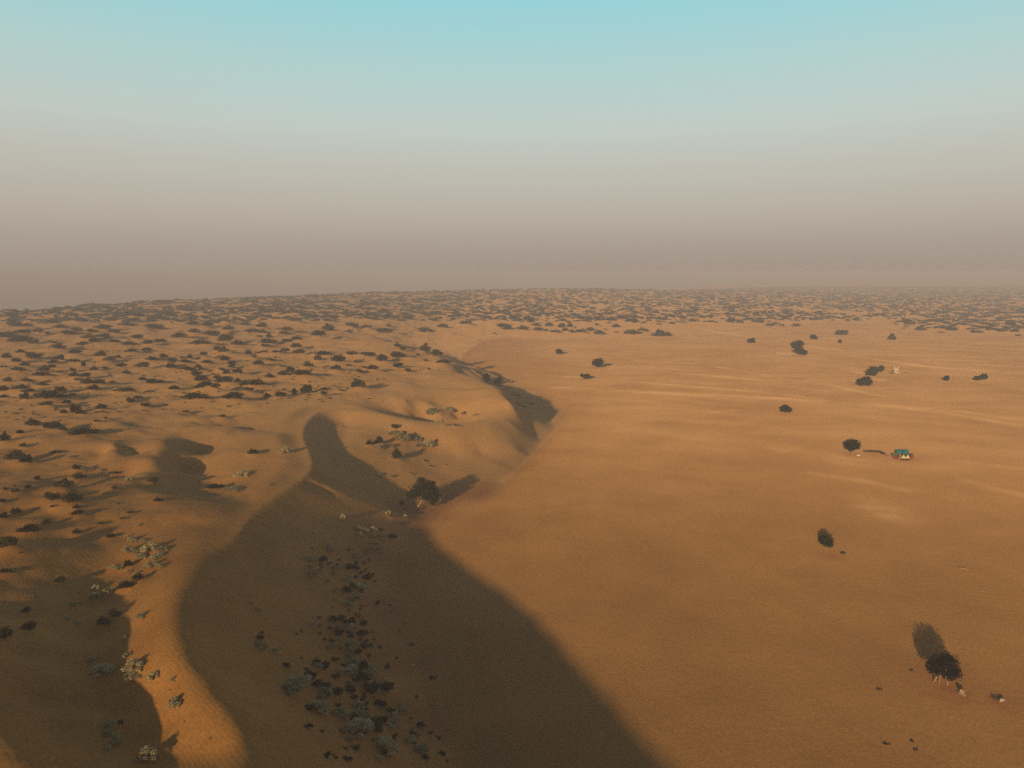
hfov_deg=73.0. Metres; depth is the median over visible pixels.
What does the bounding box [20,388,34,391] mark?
desert shrub
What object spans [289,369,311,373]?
desert shrub
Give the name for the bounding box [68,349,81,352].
desert shrub
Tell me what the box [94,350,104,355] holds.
desert shrub
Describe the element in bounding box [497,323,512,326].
desert shrub
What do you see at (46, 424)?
desert shrub
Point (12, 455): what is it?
desert shrub
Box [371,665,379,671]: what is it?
pale bush
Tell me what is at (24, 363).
desert shrub
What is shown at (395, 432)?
pale bush
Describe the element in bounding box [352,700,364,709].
pale bush
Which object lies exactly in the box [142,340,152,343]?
desert shrub
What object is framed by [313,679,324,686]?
desert shrub
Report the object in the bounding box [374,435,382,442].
desert shrub
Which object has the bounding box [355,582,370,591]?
pale bush
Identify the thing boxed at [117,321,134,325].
desert shrub
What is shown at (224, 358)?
desert shrub
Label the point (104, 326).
desert shrub
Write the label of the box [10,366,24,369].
desert shrub
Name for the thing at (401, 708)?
pale bush
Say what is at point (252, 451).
desert shrub
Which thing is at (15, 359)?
desert shrub
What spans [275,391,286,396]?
desert shrub
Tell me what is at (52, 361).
desert shrub
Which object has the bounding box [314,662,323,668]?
pale bush
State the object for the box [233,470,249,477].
pale bush
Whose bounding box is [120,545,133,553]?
pale bush
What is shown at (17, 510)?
desert shrub
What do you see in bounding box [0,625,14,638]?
desert shrub
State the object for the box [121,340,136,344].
desert shrub
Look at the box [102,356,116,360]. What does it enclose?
desert shrub
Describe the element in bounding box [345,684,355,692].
desert shrub
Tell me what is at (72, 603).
pale bush
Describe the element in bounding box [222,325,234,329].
desert shrub
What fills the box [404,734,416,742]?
pale bush
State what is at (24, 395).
desert shrub
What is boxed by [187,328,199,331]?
desert shrub
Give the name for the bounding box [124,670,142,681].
pale bush
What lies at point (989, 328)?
desert shrub
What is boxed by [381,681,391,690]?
desert shrub
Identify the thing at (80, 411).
desert shrub
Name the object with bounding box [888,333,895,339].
desert tree
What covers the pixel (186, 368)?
desert shrub
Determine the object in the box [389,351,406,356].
desert shrub
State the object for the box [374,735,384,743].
pale bush
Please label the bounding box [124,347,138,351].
desert shrub
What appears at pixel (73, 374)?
desert shrub
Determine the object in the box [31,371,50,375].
desert shrub
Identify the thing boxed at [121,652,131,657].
pale bush
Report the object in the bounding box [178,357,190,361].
desert shrub
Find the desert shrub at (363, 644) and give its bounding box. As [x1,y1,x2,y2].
[360,641,368,648]
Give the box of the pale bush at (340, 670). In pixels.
[335,668,344,673]
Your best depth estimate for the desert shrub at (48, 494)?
157.75 m
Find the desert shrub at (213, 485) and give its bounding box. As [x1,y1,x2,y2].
[205,483,225,488]
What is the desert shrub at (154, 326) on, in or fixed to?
on the sand dunes
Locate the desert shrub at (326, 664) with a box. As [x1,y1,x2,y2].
[320,661,329,667]
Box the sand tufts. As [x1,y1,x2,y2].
[0,323,371,419]
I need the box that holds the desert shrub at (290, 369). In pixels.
[286,366,295,371]
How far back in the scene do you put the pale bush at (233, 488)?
180.35 m
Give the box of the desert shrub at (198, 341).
[187,338,210,343]
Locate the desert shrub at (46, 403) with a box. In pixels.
[37,401,52,404]
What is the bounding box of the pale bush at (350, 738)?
[345,736,352,741]
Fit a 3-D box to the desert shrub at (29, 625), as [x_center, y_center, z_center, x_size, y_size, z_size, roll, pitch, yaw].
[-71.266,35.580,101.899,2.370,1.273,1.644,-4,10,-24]
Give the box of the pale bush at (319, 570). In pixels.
[307,565,322,576]
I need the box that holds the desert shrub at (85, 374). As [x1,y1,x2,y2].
[78,372,90,376]
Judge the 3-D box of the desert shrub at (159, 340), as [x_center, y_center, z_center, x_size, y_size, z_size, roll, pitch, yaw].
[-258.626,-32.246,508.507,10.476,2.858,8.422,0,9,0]
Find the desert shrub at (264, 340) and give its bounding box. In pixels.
[259,338,278,342]
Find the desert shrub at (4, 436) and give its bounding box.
[0,431,10,440]
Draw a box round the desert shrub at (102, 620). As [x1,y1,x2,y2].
[95,615,110,624]
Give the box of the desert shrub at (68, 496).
[57,487,85,502]
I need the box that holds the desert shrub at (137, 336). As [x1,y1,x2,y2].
[130,334,143,337]
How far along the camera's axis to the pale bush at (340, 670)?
112.98 m
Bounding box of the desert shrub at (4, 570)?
[0,568,9,572]
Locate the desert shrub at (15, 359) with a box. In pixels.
[10,357,22,361]
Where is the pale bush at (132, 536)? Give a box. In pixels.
[127,535,136,540]
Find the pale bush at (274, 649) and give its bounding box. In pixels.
[271,647,280,653]
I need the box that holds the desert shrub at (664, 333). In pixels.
[650,331,673,335]
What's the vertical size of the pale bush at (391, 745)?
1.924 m
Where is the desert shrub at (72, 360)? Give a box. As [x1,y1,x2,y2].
[65,359,79,361]
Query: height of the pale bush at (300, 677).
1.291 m
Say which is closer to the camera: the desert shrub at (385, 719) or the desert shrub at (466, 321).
the desert shrub at (385, 719)
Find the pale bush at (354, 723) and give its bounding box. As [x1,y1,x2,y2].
[346,717,374,738]
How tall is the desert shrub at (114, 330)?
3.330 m
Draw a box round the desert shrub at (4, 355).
[1,353,10,357]
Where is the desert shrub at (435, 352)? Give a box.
[431,349,443,355]
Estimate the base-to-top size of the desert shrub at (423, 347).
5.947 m
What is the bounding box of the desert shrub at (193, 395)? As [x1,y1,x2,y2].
[179,391,210,398]
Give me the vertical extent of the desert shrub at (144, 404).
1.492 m
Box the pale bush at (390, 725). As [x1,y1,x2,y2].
[387,722,394,728]
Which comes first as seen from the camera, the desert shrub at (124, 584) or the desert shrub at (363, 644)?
the desert shrub at (124, 584)
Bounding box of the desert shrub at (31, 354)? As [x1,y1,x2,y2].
[25,351,44,357]
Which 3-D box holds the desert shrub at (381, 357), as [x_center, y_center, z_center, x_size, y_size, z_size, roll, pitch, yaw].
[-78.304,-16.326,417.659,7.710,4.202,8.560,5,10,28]
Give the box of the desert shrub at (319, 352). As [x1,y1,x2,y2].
[314,350,328,354]
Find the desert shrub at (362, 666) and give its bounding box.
[357,662,369,669]
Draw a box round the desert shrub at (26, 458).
[18,453,32,462]
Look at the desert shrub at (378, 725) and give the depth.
100.22 m
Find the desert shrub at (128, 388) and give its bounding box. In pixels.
[120,386,135,391]
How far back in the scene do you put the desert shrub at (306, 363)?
388.94 m
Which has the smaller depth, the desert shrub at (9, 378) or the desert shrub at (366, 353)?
the desert shrub at (9, 378)
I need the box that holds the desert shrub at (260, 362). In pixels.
[253,360,264,364]
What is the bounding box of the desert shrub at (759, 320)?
[750,319,763,322]
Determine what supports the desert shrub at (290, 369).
on the sand dunes
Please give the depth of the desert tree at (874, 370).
483.57 m
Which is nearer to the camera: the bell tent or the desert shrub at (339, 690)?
the desert shrub at (339, 690)
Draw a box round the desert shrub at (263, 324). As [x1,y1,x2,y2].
[255,322,266,326]
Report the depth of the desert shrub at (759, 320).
959.86 m
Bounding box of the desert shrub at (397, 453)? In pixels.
[392,447,400,457]
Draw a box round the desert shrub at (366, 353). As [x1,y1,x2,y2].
[359,351,375,355]
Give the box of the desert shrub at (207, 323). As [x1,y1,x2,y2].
[202,321,213,325]
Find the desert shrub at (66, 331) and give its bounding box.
[60,330,78,333]
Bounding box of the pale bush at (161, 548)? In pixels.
[155,546,168,551]
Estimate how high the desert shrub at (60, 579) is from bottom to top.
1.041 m
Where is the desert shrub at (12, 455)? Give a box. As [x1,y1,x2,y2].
[3,449,23,459]
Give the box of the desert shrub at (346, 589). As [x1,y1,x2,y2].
[342,586,351,592]
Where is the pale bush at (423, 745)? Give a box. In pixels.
[413,742,429,754]
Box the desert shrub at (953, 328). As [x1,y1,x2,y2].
[946,326,957,329]
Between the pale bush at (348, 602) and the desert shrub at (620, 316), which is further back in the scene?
the desert shrub at (620, 316)
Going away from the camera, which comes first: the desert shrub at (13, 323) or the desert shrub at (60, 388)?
the desert shrub at (60, 388)
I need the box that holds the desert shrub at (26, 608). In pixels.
[21,606,30,612]
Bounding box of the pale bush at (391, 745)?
[379,737,399,755]
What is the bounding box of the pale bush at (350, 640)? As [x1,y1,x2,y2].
[346,638,358,645]
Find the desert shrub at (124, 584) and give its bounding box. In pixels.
[116,580,135,589]
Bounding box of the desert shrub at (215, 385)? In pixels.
[209,382,220,386]
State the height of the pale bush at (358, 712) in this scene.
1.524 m
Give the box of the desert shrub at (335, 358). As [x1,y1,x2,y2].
[329,354,345,360]
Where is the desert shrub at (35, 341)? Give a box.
[27,339,38,343]
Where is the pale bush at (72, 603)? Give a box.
[69,601,77,605]
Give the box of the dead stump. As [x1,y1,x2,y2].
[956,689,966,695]
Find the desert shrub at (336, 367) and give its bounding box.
[330,364,341,369]
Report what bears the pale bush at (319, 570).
on the sand dunes
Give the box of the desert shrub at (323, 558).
[319,555,327,561]
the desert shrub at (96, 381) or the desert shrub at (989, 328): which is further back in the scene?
the desert shrub at (989, 328)
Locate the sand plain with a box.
[399,322,1023,767]
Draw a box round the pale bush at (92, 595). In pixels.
[88,592,102,598]
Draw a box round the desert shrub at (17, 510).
[10,507,21,512]
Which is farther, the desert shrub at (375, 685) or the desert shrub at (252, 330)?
the desert shrub at (252, 330)
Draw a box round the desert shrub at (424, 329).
[418,327,432,331]
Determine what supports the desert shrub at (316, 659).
on the sand dunes
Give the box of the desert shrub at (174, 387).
[168,385,178,388]
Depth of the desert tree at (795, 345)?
604.03 m
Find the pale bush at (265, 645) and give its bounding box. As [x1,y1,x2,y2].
[256,642,267,649]
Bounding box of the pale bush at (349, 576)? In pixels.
[344,574,353,580]
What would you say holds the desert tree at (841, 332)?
on the sand plain
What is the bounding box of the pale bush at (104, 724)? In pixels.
[101,718,115,729]
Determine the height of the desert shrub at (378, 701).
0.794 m
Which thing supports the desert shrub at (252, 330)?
on the sand dunes
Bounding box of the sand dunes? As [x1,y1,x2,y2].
[0,277,1023,767]
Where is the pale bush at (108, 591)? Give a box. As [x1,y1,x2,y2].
[102,589,112,594]
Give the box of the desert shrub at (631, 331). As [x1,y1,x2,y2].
[624,329,638,333]
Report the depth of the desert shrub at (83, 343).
483.17 m
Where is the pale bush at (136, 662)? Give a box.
[121,657,144,672]
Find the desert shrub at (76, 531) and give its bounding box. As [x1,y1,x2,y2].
[72,528,80,533]
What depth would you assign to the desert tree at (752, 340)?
710.45 m
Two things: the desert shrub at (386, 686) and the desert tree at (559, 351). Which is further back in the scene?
the desert tree at (559, 351)
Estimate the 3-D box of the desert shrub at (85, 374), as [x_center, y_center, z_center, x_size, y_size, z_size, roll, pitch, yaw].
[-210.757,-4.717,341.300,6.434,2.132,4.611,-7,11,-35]
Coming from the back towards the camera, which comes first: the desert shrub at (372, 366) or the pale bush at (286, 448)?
the desert shrub at (372, 366)
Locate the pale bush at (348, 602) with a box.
[342,600,350,605]
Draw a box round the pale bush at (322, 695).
[316,693,325,699]
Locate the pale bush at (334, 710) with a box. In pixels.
[331,708,339,715]
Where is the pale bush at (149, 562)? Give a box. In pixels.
[143,560,155,568]
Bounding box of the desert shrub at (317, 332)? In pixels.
[311,330,324,335]
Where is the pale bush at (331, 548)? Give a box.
[327,546,336,551]
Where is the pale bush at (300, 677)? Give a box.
[290,673,312,685]
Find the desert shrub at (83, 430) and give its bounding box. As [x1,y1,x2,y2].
[68,425,101,434]
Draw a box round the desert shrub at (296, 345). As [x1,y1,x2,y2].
[289,343,301,346]
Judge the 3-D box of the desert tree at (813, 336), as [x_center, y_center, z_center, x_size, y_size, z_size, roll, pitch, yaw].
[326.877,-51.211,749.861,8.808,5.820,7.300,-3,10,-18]
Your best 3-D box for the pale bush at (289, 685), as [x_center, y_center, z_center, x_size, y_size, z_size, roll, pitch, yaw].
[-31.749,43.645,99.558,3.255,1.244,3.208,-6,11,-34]
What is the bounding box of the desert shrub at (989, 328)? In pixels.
[985,326,999,329]
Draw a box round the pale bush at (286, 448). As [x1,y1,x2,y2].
[279,445,289,453]
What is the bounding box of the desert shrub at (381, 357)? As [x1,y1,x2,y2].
[374,354,387,359]
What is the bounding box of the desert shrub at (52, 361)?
[47,358,60,362]
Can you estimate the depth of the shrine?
498.86 m
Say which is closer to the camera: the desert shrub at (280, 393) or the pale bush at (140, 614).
the pale bush at (140, 614)
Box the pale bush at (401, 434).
[394,431,410,440]
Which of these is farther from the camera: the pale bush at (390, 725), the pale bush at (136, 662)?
the pale bush at (390, 725)
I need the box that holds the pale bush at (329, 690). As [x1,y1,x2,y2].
[320,687,332,694]
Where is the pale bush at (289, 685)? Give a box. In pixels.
[280,681,303,696]
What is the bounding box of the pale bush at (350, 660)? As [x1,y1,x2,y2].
[346,656,359,664]
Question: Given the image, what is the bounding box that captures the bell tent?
[902,449,908,455]
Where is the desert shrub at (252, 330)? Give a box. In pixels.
[244,328,257,331]
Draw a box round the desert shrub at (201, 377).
[194,374,207,380]
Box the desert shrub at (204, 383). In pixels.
[196,381,211,385]
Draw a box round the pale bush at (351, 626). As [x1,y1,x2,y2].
[345,623,354,629]
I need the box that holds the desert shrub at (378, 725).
[370,716,382,731]
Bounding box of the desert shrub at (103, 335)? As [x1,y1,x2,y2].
[97,333,109,336]
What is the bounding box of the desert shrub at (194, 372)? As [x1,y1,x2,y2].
[191,369,202,375]
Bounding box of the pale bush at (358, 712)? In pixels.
[350,709,364,719]
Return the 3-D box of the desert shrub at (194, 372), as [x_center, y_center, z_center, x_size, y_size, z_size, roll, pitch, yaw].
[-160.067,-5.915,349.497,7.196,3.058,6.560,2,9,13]
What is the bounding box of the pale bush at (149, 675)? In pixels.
[146,671,159,681]
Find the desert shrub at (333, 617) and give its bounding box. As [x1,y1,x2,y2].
[328,615,339,620]
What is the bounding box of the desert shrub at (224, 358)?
[219,356,229,359]
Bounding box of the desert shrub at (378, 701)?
[374,699,382,703]
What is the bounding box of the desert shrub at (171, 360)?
[167,358,177,361]
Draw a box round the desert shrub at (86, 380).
[80,377,92,383]
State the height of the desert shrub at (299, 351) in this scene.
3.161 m
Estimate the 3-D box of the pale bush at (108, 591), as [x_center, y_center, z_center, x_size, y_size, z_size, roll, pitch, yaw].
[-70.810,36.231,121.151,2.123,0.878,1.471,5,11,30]
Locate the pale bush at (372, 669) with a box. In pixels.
[368,667,379,675]
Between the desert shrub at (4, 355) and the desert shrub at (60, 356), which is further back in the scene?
the desert shrub at (4, 355)
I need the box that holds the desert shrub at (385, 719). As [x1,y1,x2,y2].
[378,714,387,724]
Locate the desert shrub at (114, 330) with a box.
[107,329,119,332]
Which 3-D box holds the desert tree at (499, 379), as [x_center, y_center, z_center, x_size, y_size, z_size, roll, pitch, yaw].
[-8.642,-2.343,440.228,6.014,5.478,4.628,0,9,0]
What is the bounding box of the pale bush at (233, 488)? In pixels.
[222,485,242,491]
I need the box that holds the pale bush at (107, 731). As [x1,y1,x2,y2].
[102,729,112,735]
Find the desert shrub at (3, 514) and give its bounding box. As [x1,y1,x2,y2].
[0,512,7,518]
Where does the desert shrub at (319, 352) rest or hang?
on the sand dunes
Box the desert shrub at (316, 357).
[313,355,321,359]
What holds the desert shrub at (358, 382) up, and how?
on the sand dunes
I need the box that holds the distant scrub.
[0,286,1023,331]
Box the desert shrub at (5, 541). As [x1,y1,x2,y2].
[0,536,18,547]
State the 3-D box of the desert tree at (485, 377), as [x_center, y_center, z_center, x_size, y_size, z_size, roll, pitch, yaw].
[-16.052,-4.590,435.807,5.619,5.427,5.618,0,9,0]
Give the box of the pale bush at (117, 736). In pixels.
[109,732,122,744]
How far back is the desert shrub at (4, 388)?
297.48 m
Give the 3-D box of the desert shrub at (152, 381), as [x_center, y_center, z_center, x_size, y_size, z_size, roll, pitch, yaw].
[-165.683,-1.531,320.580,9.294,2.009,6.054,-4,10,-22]
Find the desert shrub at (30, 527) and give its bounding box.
[14,523,40,532]
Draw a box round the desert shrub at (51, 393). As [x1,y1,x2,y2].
[29,389,68,398]
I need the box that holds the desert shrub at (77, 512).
[69,509,84,514]
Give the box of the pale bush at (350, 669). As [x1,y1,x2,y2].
[343,667,352,674]
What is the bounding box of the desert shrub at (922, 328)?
[915,325,927,330]
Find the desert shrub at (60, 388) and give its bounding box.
[54,385,67,390]
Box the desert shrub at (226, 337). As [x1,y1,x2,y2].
[217,333,233,340]
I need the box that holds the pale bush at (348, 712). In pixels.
[339,709,351,719]
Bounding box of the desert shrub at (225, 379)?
[213,376,233,381]
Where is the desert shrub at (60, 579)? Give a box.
[53,576,65,582]
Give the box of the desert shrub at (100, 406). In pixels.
[94,403,108,408]
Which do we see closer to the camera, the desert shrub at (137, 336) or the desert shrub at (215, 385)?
the desert shrub at (215, 385)
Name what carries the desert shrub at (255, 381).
on the sand dunes
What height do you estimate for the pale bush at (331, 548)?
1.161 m
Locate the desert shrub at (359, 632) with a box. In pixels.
[356,629,366,635]
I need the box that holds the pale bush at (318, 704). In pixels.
[311,699,328,713]
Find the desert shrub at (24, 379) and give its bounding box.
[19,377,32,380]
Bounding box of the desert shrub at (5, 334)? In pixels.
[0,331,14,336]
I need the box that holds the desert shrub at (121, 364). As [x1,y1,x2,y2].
[116,362,126,366]
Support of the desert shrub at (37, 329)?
on the sand dunes
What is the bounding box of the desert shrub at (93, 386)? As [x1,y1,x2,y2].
[86,384,98,389]
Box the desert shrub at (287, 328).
[281,326,293,329]
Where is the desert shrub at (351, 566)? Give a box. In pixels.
[345,563,353,569]
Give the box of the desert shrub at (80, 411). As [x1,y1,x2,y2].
[75,409,85,413]
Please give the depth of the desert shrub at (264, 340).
505.50 m
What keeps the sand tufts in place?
on the sand dunes
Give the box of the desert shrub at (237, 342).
[231,339,243,344]
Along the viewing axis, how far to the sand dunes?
179.34 m
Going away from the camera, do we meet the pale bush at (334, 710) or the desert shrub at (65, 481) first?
the pale bush at (334, 710)
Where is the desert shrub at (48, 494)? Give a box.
[44,491,59,499]
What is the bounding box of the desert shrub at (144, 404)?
[140,402,150,406]
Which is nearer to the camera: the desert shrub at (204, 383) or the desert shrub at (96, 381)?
the desert shrub at (204, 383)
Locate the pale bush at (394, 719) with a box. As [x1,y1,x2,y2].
[389,716,401,726]
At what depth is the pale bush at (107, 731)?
82.23 m
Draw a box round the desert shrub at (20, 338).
[4,335,34,341]
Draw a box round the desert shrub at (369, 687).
[363,682,372,691]
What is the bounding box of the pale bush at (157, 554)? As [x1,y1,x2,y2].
[150,552,162,558]
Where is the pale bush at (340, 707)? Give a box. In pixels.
[337,706,346,712]
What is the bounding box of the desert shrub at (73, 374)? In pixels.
[68,371,79,375]
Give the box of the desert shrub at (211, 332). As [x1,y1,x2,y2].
[204,330,219,335]
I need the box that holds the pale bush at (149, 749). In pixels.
[135,745,159,761]
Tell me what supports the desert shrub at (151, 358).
on the sand dunes
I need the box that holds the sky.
[0,0,1023,289]
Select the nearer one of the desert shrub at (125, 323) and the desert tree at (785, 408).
the desert tree at (785, 408)
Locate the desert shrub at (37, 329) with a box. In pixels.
[32,328,43,331]
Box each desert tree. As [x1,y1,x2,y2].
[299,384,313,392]
[393,363,402,368]
[404,477,441,506]
[482,373,490,380]
[494,376,502,384]
[556,349,562,353]
[580,374,590,378]
[591,358,603,366]
[747,337,754,342]
[779,404,791,413]
[790,340,807,354]
[809,334,817,338]
[818,535,833,550]
[834,330,848,334]
[843,438,861,453]
[856,376,872,384]
[866,365,879,375]
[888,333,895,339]
[925,650,963,684]
[973,376,981,379]
[979,373,988,379]
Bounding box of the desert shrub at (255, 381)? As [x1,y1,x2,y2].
[249,379,266,384]
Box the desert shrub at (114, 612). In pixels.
[106,608,122,616]
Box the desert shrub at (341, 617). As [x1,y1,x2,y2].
[336,614,345,620]
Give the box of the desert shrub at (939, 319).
[931,318,944,321]
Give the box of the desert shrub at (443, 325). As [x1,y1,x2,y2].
[436,323,448,326]
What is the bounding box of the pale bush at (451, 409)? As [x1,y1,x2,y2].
[444,406,453,411]
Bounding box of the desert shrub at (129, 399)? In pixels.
[126,396,135,402]
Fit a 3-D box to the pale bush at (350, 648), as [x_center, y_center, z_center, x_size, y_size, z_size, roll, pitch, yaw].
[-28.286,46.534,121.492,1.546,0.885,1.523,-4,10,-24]
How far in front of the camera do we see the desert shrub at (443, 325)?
775.18 m
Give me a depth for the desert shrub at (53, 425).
224.98 m
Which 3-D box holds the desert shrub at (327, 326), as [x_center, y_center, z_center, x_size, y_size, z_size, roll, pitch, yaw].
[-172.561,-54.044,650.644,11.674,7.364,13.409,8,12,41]
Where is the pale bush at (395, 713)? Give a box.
[386,711,397,717]
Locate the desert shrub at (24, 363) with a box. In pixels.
[19,361,30,365]
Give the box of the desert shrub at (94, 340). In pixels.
[88,337,101,341]
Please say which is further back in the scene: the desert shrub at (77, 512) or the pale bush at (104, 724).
the desert shrub at (77, 512)
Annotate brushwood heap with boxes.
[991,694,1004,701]
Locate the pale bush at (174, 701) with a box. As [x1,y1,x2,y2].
[167,695,180,709]
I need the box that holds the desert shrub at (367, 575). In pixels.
[362,572,372,579]
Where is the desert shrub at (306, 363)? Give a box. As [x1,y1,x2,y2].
[303,361,310,365]
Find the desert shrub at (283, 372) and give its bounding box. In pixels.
[277,370,290,374]
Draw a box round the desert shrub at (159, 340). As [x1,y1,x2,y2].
[153,338,166,341]
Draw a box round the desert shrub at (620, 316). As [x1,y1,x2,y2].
[616,314,628,318]
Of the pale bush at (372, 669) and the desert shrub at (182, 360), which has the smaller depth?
the pale bush at (372, 669)
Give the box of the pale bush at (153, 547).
[140,541,158,552]
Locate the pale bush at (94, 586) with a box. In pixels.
[91,584,99,589]
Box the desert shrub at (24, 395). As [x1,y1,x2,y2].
[18,391,28,398]
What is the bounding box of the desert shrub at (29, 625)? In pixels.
[19,620,36,629]
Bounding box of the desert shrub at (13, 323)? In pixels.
[6,320,21,325]
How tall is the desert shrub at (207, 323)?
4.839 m
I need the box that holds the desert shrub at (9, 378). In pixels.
[2,376,11,381]
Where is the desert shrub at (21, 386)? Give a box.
[11,384,29,388]
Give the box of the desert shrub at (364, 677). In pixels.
[356,671,370,680]
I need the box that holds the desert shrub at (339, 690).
[333,686,343,693]
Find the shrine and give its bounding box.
[892,366,898,372]
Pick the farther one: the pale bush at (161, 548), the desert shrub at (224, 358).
the desert shrub at (224, 358)
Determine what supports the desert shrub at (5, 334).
on the sand dunes
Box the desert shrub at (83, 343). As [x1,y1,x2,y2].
[76,341,88,344]
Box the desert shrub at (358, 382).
[350,379,365,386]
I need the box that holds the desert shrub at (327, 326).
[321,323,333,329]
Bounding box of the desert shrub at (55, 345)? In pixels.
[48,341,66,347]
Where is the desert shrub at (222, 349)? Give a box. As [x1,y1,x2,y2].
[216,346,229,351]
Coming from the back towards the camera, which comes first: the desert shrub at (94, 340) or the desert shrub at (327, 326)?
the desert shrub at (327, 326)
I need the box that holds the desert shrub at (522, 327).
[516,325,529,328]
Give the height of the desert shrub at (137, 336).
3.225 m
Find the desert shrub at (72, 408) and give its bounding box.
[69,403,81,412]
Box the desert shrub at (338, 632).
[334,628,344,635]
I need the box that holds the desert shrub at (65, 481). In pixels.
[53,477,73,487]
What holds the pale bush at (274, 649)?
on the sand dunes
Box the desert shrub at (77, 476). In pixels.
[69,471,86,478]
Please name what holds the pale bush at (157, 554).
on the sand dunes
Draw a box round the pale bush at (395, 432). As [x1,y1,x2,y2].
[388,430,400,434]
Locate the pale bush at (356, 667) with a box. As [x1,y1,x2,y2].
[346,664,358,669]
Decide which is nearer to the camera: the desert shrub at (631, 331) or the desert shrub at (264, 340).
the desert shrub at (264, 340)
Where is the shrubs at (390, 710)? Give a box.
[0,314,1020,761]
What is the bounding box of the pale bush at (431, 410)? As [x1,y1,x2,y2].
[426,408,438,414]
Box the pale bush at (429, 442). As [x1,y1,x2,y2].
[424,439,434,447]
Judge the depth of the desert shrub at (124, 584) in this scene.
120.62 m
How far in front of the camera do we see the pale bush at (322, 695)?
102.26 m
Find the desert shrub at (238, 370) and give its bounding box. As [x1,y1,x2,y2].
[231,368,243,372]
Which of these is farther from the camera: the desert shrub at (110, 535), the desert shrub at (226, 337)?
the desert shrub at (226, 337)
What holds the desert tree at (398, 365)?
on the sand dunes
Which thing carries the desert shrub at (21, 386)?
on the sand dunes
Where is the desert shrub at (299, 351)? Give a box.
[292,349,305,352]
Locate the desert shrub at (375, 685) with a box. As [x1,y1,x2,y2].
[371,680,380,689]
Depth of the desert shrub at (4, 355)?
412.99 m
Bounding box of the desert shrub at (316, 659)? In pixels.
[312,657,321,661]
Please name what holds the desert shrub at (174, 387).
on the sand dunes
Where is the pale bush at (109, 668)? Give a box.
[88,663,114,676]
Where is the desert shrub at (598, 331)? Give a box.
[594,329,604,333]
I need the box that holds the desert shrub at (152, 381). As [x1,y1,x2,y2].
[144,378,165,382]
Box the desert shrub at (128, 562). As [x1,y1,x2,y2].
[124,559,131,566]
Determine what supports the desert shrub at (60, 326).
on the sand dunes
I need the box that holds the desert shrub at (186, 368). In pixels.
[176,365,195,369]
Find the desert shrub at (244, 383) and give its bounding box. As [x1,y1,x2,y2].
[239,379,248,384]
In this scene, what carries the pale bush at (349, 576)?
on the sand dunes
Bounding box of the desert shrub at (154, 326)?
[143,324,164,328]
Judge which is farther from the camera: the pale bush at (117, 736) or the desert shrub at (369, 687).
the desert shrub at (369, 687)
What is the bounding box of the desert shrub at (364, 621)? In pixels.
[360,619,367,624]
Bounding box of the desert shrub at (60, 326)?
[50,323,68,327]
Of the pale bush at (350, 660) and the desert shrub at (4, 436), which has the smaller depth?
the pale bush at (350, 660)
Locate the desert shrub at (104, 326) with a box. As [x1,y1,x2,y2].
[92,324,112,327]
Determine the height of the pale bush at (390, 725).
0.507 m
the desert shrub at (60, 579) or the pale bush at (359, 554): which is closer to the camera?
the desert shrub at (60, 579)
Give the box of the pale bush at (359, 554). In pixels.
[353,552,362,557]
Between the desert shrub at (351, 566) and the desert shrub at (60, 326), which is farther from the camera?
the desert shrub at (60, 326)
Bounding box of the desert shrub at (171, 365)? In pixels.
[165,362,175,367]
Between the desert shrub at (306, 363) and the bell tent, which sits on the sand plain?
the bell tent
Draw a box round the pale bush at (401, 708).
[398,706,407,713]
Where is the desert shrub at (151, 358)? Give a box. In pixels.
[146,356,156,359]
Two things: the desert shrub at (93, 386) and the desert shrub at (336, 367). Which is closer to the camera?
the desert shrub at (93, 386)
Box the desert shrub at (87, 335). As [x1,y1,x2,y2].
[81,333,96,337]
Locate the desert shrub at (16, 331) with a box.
[10,329,33,333]
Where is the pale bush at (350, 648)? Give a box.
[346,646,354,651]
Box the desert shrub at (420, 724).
[416,721,424,727]
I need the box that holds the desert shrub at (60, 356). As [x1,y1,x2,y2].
[54,354,64,359]
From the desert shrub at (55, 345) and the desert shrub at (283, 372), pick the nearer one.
the desert shrub at (283, 372)
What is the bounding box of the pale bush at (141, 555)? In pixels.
[136,552,146,559]
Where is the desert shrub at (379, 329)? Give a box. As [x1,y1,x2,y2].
[376,327,393,331]
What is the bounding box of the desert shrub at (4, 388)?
[0,385,9,390]
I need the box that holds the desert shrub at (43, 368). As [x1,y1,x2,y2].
[36,366,50,370]
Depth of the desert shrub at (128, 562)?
131.19 m
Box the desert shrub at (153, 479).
[147,477,158,482]
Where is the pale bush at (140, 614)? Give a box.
[134,611,147,619]
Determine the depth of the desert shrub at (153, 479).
179.52 m
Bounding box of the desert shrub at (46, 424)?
[43,422,50,427]
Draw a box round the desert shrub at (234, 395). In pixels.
[220,392,243,398]
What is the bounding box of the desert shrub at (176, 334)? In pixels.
[171,330,187,336]
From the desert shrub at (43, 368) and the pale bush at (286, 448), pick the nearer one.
the pale bush at (286, 448)
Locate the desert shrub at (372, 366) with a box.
[366,365,378,368]
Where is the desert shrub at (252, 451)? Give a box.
[247,448,257,453]
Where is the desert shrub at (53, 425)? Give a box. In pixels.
[48,421,62,428]
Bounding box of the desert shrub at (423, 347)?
[418,343,430,350]
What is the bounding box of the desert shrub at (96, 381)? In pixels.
[90,379,105,383]
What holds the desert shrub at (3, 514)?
on the sand dunes
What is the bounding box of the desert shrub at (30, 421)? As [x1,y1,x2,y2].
[23,418,40,425]
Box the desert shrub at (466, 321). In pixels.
[459,319,473,323]
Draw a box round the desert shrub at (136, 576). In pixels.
[131,573,143,579]
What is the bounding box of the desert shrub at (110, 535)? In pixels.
[106,532,114,537]
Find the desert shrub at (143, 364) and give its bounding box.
[133,362,150,366]
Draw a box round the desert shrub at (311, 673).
[304,668,316,678]

